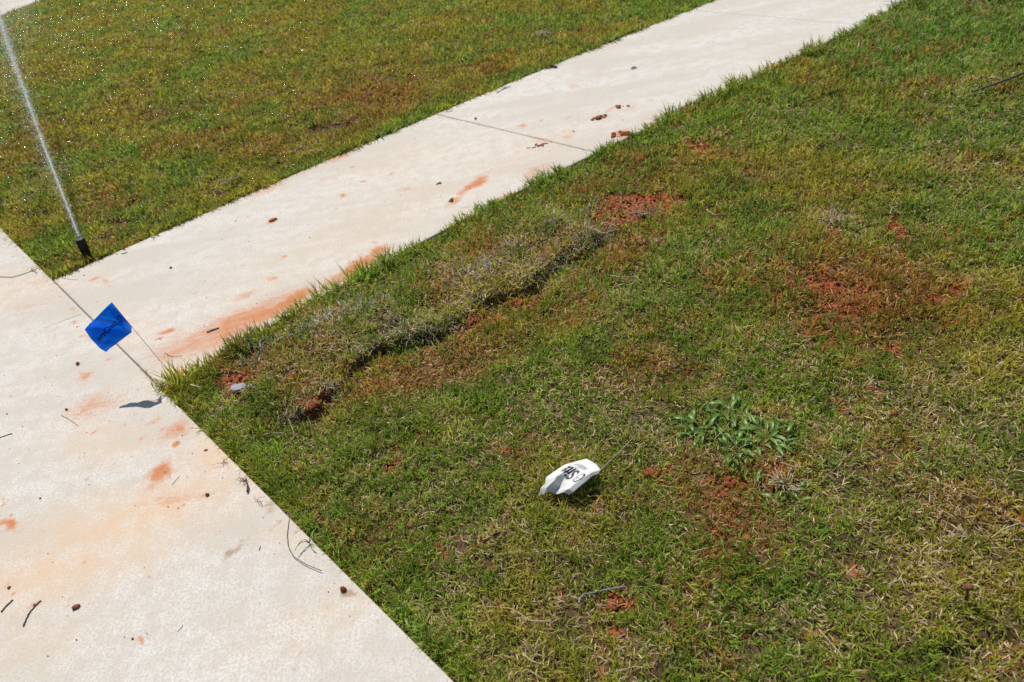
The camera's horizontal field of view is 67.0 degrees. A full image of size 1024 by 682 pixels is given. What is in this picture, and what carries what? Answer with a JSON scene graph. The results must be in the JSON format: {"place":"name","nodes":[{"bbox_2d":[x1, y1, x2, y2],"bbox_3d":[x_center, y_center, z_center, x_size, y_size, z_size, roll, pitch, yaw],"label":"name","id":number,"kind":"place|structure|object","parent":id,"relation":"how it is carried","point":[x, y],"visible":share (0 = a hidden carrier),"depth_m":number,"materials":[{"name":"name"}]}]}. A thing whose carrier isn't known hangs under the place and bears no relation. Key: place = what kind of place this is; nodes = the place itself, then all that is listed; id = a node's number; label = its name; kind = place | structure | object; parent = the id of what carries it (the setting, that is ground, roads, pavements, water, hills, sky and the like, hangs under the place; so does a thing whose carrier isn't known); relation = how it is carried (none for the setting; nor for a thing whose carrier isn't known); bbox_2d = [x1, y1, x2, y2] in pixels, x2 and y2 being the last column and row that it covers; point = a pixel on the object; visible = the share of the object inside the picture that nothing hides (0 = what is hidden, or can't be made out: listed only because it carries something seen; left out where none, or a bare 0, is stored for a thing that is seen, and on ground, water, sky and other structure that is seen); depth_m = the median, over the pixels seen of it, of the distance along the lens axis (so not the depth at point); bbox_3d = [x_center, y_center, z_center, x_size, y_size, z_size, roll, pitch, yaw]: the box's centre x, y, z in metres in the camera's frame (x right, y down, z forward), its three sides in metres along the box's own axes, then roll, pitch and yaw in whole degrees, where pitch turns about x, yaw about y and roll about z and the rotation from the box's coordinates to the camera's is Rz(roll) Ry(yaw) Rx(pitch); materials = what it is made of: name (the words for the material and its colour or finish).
{"place":"outdoors","nodes":[
{"label":"outdoors","id":0,"kind":"place"},
{"bbox_2d":[0,0,38,14],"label":"street","id":1,"kind":"structure","parent":0,"point":[10,3],"depth_m":11.84,"materials":[{"name":"concrete"}]},
{"bbox_2d":[0,231,452,681],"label":"driveway","id":2,"kind":"structure","parent":0,"point":[203,570],"depth_m":1.96,"materials":[{"name":"concrete"}]},
{"bbox_2d":[23,600,40,626],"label":"twig","id":3,"kind":"object","parent":2,"relation":"on","point":[34,605],"visible":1,"depth_m":1.84,"materials":[{"name":"grey wood"}]},
{"bbox_2d":[71,604,79,608],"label":"dirt clod","id":4,"kind":"object","parent":2,"relation":"on","point":[76,606],"visible":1,"depth_m":1.83,"materials":[{"name":"brown soil"}]},
{"bbox_2d":[236,477,247,492],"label":"root tuft","id":5,"kind":"object","parent":2,"relation":"on","point":[245,480],"visible":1,"depth_m":2.10,"materials":[{"name":"brown plant"}]},
{"bbox_2d":[287,518,321,570],"bbox_3d":[-0.522,0.503,1.884,0.038,0.007,0.221,-27,38,-23],"label":"pine needle","id":6,"kind":"object","parent":2,"relation":"on","point":[293,555],"visible":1,"depth_m":1.86,"materials":[{"name":"brown plant"}]},
{"bbox_2d":[294,529,315,551],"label":"weed","id":7,"kind":"object","parent":2,"relation":"on","point":[309,541],"visible":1,"depth_m":1.88,"materials":[{"name":"green plant"}]},
{"bbox_2d":[340,586,345,591],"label":"dirt clod","id":8,"kind":"object","parent":2,"relation":"on","point":[342,588],"visible":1,"depth_m":1.75,"materials":[{"name":"soil"}]},
{"bbox_2d":[4,4,833,656],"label":"soil crumbs","id":9,"kind":"object","parent":2,"relation":"on","point":[294,246],"visible":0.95,"depth_m":2.85,"materials":[{"name":"soil"}]},
{"bbox_2d":[0,0,715,284],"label":"grass","id":10,"kind":"structure","parent":0,"point":[566,42],"depth_m":5.50,"materials":[{"name":"green plant"}]},
{"bbox_2d":[0,0,535,249],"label":"water drops","id":11,"kind":"object","parent":10,"relation":"on","point":[128,75],"visible":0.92,"depth_m":6.88,"materials":[{"name":"clear liquid"}]},
{"bbox_2d":[0,0,1023,681],"bbox_3d":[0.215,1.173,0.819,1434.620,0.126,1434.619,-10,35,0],"label":"ground","id":12,"kind":"structure","parent":0,"point":[688,514],"depth_m":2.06,"materials":[{"name":"green plant"}]},
{"bbox_2d":[75,236,92,261],"bbox_3d":[-1.937,-0.400,3.513,0.060,0.154,0.060,-10,35,0],"label":"sprinkler","id":13,"kind":"object","parent":12,"relation":"on","point":[82,245],"visible":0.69,"depth_m":3.48,"materials":[{"name":"black plastic"}]},
{"bbox_2d":[0,0,81,236],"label":"water spray","id":14,"kind":"object","parent":13,"relation":"attached to","point":[27,101],"visible":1,"depth_m":4.13,"materials":[{"name":"white"}]},
{"bbox_2d":[105,219,134,236],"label":"weed","id":15,"kind":"object","parent":12,"relation":"on","point":[118,229],"visible":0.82,"depth_m":3.69,"materials":[{"name":"green plant"}]},
{"bbox_2d":[85,302,164,366],"bbox_3d":[-1.258,0.023,2.522,0.195,0.320,0.048,-10,35,0],"label":"marker flag","id":16,"kind":"object","parent":12,"relation":"on","point":[108,327],"visible":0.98,"depth_m":2.48,"materials":[{"name":"blue plastic"}]},
{"bbox_2d":[216,173,246,184],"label":"dead tuft","id":17,"kind":"object","parent":12,"relation":"on","point":[230,179],"visible":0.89,"depth_m":4.06,"materials":[{"name":"beige plant"}]},
{"bbox_2d":[227,390,236,396],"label":"dirt clod","id":18,"kind":"object","parent":12,"relation":"on","point":[232,392],"visible":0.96,"depth_m":2.49,"materials":[{"name":"soil"}]},
{"bbox_2d":[228,383,246,392],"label":"stone","id":19,"kind":"object","parent":12,"relation":"on","point":[238,387],"visible":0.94,"depth_m":2.51,"materials":[{"name":"white stone"}]},
{"bbox_2d":[305,392,321,411],"bbox_3d":[-0.611,0.185,2.366,0.057,0.024,0.092,-10,35,0],"label":"dirt clod","id":20,"kind":"object","parent":12,"relation":"on","point":[313,404],"visible":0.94,"depth_m":2.35,"materials":[{"name":"soil"}]},
{"bbox_2d":[54,114,595,389],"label":"walkway","id":21,"kind":"structure","parent":12,"relation":"on","point":[341,219],"depth_m":3.39,"materials":[{"name":"concrete"}]},
{"bbox_2d":[137,363,162,391],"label":"joint moss","id":22,"kind":"object","parent":21,"relation":"on","point":[145,372],"visible":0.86,"depth_m":2.62,"materials":[{"name":"green plant"}]},
{"bbox_2d":[151,375,170,390],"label":"weed","id":23,"kind":"object","parent":21,"relation":"on","point":[160,386],"visible":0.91,"depth_m":2.55,"materials":[{"name":"green plant"}]},
{"bbox_2d":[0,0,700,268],"bbox_3d":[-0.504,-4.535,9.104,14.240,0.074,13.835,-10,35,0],"label":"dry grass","id":24,"kind":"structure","parent":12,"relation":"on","point":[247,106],"depth_m":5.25,"materials":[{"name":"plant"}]},
{"bbox_2d":[383,454,403,467],"bbox_3d":[-0.324,0.331,2.117,0.054,0.013,0.049,7,38,24],"label":"dirt clod","id":25,"kind":"object","parent":12,"relation":"on","point":[388,465],"visible":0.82,"depth_m":2.11,"materials":[{"name":"soil"}]},
{"bbox_2d":[384,307,402,326],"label":"dead tuft","id":26,"kind":"object","parent":12,"relation":"on","point":[394,317],"visible":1,"depth_m":2.67,"materials":[{"name":"beige plant"}]},
{"bbox_2d":[385,439,401,447],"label":"dirt clod","id":27,"kind":"object","parent":12,"relation":"on","point":[398,442],"visible":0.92,"depth_m":2.17,"materials":[{"name":"soil"}]},
{"bbox_2d":[403,614,424,640],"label":"weed","id":28,"kind":"object","parent":12,"relation":"on","point":[413,623],"visible":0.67,"depth_m":1.68,"materials":[{"name":"green plant"}]},
{"bbox_2d":[269,217,619,432],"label":"dry roots","id":29,"kind":"object","parent":12,"relation":"on","point":[411,337],"visible":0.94,"depth_m":2.62,"materials":[{"name":"plant"}]},
{"bbox_2d":[467,310,489,323],"bbox_3d":[-0.125,-0.086,2.656,0.060,0.018,0.094,15,42,32],"label":"dirt clod","id":30,"kind":"object","parent":12,"relation":"on","point":[474,319],"visible":0.94,"depth_m":2.65,"materials":[{"name":"soil"}]},
{"bbox_2d":[483,531,507,543],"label":"dead leaf","id":31,"kind":"object","parent":12,"relation":"on","point":[494,535],"visible":1,"depth_m":1.81,"materials":[{"name":"brown plant"}]},
{"bbox_2d":[1,9,1023,681],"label":"soil crumbs","id":32,"kind":"object","parent":12,"relation":"on","point":[619,633],"visible":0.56,"depth_m":2.39,"materials":[{"name":"soil"}]},
{"bbox_2d":[504,298,533,309],"bbox_3d":[0.016,-0.137,2.692,0.120,0.020,0.062,-17,35,-10],"label":"dirt clod","id":33,"kind":"object","parent":12,"relation":"on","point":[521,302],"visible":0.85,"depth_m":2.69,"materials":[{"name":"soil"}]},
{"bbox_2d":[486,606,551,621],"bbox_3d":[0.014,0.580,1.641,0.150,0.004,0.016,8,39,25],"label":"straw","id":34,"kind":"object","parent":12,"relation":"on","point":[522,615],"visible":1,"depth_m":1.63,"materials":[{"name":"beige plant"}]},
{"bbox_2d":[514,637,542,664],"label":"dead tuft","id":35,"kind":"object","parent":12,"relation":"on","point":[535,652],"visible":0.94,"depth_m":1.57,"materials":[{"name":"beige plant"}]},
{"bbox_2d":[532,28,556,36],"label":"dead tuft","id":36,"kind":"object","parent":12,"relation":"on","point":[543,32],"visible":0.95,"depth_m":5.64,"materials":[{"name":"beige plant"}]},
{"bbox_2d":[539,430,638,495],"bbox_3d":[0.237,0.301,1.974,0.383,0.072,0.091,-31,39,-27],"label":"marker flag","id":37,"kind":"object","parent":12,"relation":"on","point":[569,478],"visible":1,"depth_m":1.91,"materials":[{"name":"white plastic"}]},
{"bbox_2d":[577,586,625,603],"bbox_3d":[0.191,0.541,1.664,0.112,0.007,0.020,-16,35,-9],"label":"twig","id":38,"kind":"object","parent":12,"relation":"on","point":[595,592],"visible":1,"depth_m":1.66,"materials":[{"name":"grey wood"}]},
{"bbox_2d":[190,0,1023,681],"bbox_3d":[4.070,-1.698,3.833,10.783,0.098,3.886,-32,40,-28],"label":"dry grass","id":39,"kind":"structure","parent":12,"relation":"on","point":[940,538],"depth_m":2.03,"materials":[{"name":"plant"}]},
{"bbox_2d":[605,599,620,611],"bbox_3d":[0.215,0.564,1.649,0.032,0.018,0.031,-24,37,-19],"label":"dirt clod","id":40,"kind":"object","parent":12,"relation":"on","point":[614,606],"visible":0.99,"depth_m":1.64,"materials":[{"name":"soil"}]},
{"bbox_2d":[615,666,644,671],"bbox_3d":[0.229,0.634,1.494,0.058,0.004,0.007,-10,35,0],"label":"straw","id":41,"kind":"object","parent":12,"relation":"on","point":[628,668],"visible":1,"depth_m":1.50,"materials":[{"name":"beige plant"}]},
{"bbox_2d":[622,202,660,218],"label":"dead tuft","id":42,"kind":"object","parent":12,"relation":"on","point":[640,213],"visible":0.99,"depth_m":3.06,"materials":[{"name":"beige plant"}]},
{"bbox_2d":[437,10,861,152],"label":"walkway","id":43,"kind":"structure","parent":12,"relation":"on","point":[704,49],"depth_m":4.48,"materials":[{"name":"concrete"}]},
{"bbox_2d":[591,114,606,119],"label":"dirt clod","id":44,"kind":"object","parent":43,"relation":"on","point":[598,117],"visible":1,"depth_m":3.99,"materials":[{"name":"brown soil"}]},
{"bbox_2d":[611,131,631,136],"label":"dirt clod","id":45,"kind":"object","parent":43,"relation":"on","point":[623,133],"visible":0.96,"depth_m":3.77,"materials":[{"name":"soil"}]},
{"bbox_2d":[643,467,658,478],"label":"dirt clod","id":46,"kind":"object","parent":12,"relation":"on","point":[653,471],"visible":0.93,"depth_m":1.93,"materials":[{"name":"soil"}]},
{"bbox_2d":[685,361,699,371],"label":"dirt clod","id":47,"kind":"object","parent":12,"relation":"on","point":[688,369],"visible":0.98,"depth_m":2.25,"materials":[{"name":"soil"}]},
{"bbox_2d":[670,405,726,445],"bbox_3d":[0.489,0.227,2.037,0.134,0.036,0.141,-10,35,0],"label":"weed","id":48,"kind":"object","parent":12,"relation":"on","point":[712,421],"visible":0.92,"depth_m":2.03,"materials":[{"name":"green plant"}]},
{"bbox_2d":[714,485,728,497],"bbox_3d":[0.503,0.359,1.849,0.035,0.007,0.036,-32,40,-29],"label":"dirt clod","id":49,"kind":"object","parent":12,"relation":"on","point":[722,493],"visible":1,"depth_m":1.85,"materials":[{"name":"soil"}]},
{"bbox_2d":[722,476,739,486],"bbox_3d":[0.531,0.340,1.876,0.047,0.008,0.037,-10,35,0],"label":"dirt clod","id":50,"kind":"object","parent":12,"relation":"on","point":[726,482],"visible":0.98,"depth_m":1.87,"materials":[{"name":"soil"}]},
{"bbox_2d":[706,393,758,432],"bbox_3d":[0.582,0.191,2.058,0.119,0.034,0.148,-10,35,0],"label":"weed","id":51,"kind":"object","parent":12,"relation":"on","point":[719,403],"visible":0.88,"depth_m":2.07,"materials":[{"name":"green plant"}]},
{"bbox_2d":[718,431,761,467],"bbox_3d":[0.579,0.270,1.947,0.112,0.029,0.129,-10,35,0],"label":"weed","id":52,"kind":"object","parent":12,"relation":"on","point":[723,440],"visible":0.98,"depth_m":1.95,"materials":[{"name":"green plant"}]},
{"bbox_2d":[737,468,774,502],"bbox_3d":[0.589,0.346,1.847,0.082,0.025,0.113,11,40,28],"label":"weed","id":53,"kind":"object","parent":12,"relation":"on","point":[757,478],"visible":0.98,"depth_m":1.84,"materials":[{"name":"green plant"}]},
{"bbox_2d":[734,414,802,458],"bbox_3d":[0.651,0.238,1.972,0.160,0.038,0.172,-10,35,0],"label":"weed","id":54,"kind":"object","parent":12,"relation":"on","point":[772,430],"visible":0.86,"depth_m":1.97,"materials":[{"name":"green plant"}]},
{"bbox_2d":[761,479,777,489],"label":"dirt clod","id":55,"kind":"object","parent":12,"relation":"on","point":[772,487],"visible":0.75,"depth_m":1.85,"materials":[{"name":"soil"}]},
{"bbox_2d":[767,467,798,493],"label":"dead tuft","id":56,"kind":"object","parent":12,"relation":"on","point":[780,485],"visible":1,"depth_m":1.83,"materials":[{"name":"beige plant"}]},
{"bbox_2d":[774,476,812,502],"bbox_3d":[0.662,0.347,1.816,0.085,0.032,0.089,3,37,19],"label":"weed","id":57,"kind":"object","parent":12,"relation":"on","point":[798,489],"visible":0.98,"depth_m":1.81,"materials":[{"name":"green plant"}]},
{"bbox_2d":[692,0,905,25],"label":"walkway","id":58,"kind":"structure","parent":12,"relation":"on","point":[846,11],"depth_m":5.09,"materials":[{"name":"concrete"}]},
{"bbox_2d":[885,0,918,4],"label":"weed","id":59,"kind":"object","parent":58,"relation":"on","point":[898,1],"visible":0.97,"depth_m":4.78,"materials":[{"name":"green plant"}]},
{"bbox_2d":[819,629,842,659],"bbox_3d":[0.613,0.581,1.483,0.006,0.004,0.070,-18,35,-10],"label":"straw","id":60,"kind":"object","parent":12,"relation":"on","point":[830,642],"visible":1,"depth_m":1.49,"materials":[{"name":"beige plant"}]},
{"bbox_2d":[812,209,851,226],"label":"dead tuft","id":61,"kind":"object","parent":12,"relation":"on","point":[830,220],"visible":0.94,"depth_m":2.79,"materials":[{"name":"beige plant"}]},
{"bbox_2d":[814,42,861,66],"bbox_3d":[1.750,-1.518,4.135,0.236,0.097,0.218,6,38,23],"label":"weed","id":62,"kind":"object","parent":12,"relation":"on","point":[856,51],"visible":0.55,"depth_m":4.14,"materials":[{"name":"green plant"}]},
{"bbox_2d":[828,396,849,405],"bbox_3d":[0.869,0.162,2.053,0.055,0.008,0.042,-10,35,0],"label":"dirt clod","id":63,"kind":"object","parent":12,"relation":"on","point":[837,404],"visible":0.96,"depth_m":2.05,"materials":[{"name":"soil"}]},
{"bbox_2d":[836,142,869,150],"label":"dead tuft","id":64,"kind":"object","parent":12,"relation":"on","point":[862,145],"visible":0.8,"depth_m":3.27,"materials":[{"name":"beige plant"}]},
{"bbox_2d":[888,565,909,586],"bbox_3d":[0.781,0.482,1.572,0.043,0.006,0.052,-10,35,0],"label":"straw","id":65,"kind":"object","parent":12,"relation":"on","point":[899,578],"visible":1,"depth_m":1.57,"materials":[{"name":"beige plant"}]},
{"bbox_2d":[964,583,972,601],"bbox_3d":[0.890,0.503,1.518,0.016,0.072,0.016,-10,35,0],"label":"mushroom","id":66,"kind":"object","parent":12,"relation":"in","point":[968,587],"visible":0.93,"depth_m":1.50,"materials":[{"name":"brown plant"}]},
{"bbox_2d":[971,72,1023,92],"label":"stick","id":67,"kind":"object","parent":12,"relation":"on","point":[1006,79],"visible":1,"depth_m":3.52,"materials":[{"name":"wood"}]},
{"bbox_2d":[991,522,1020,538],"bbox_3d":[1.036,0.394,1.618,0.079,0.017,0.005,-19,35,-12],"label":"straw","id":68,"kind":"object","parent":12,"relation":"on","point":[1005,528],"visible":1,"depth_m":1.61,"materials":[{"name":"beige plant"}]}
]}

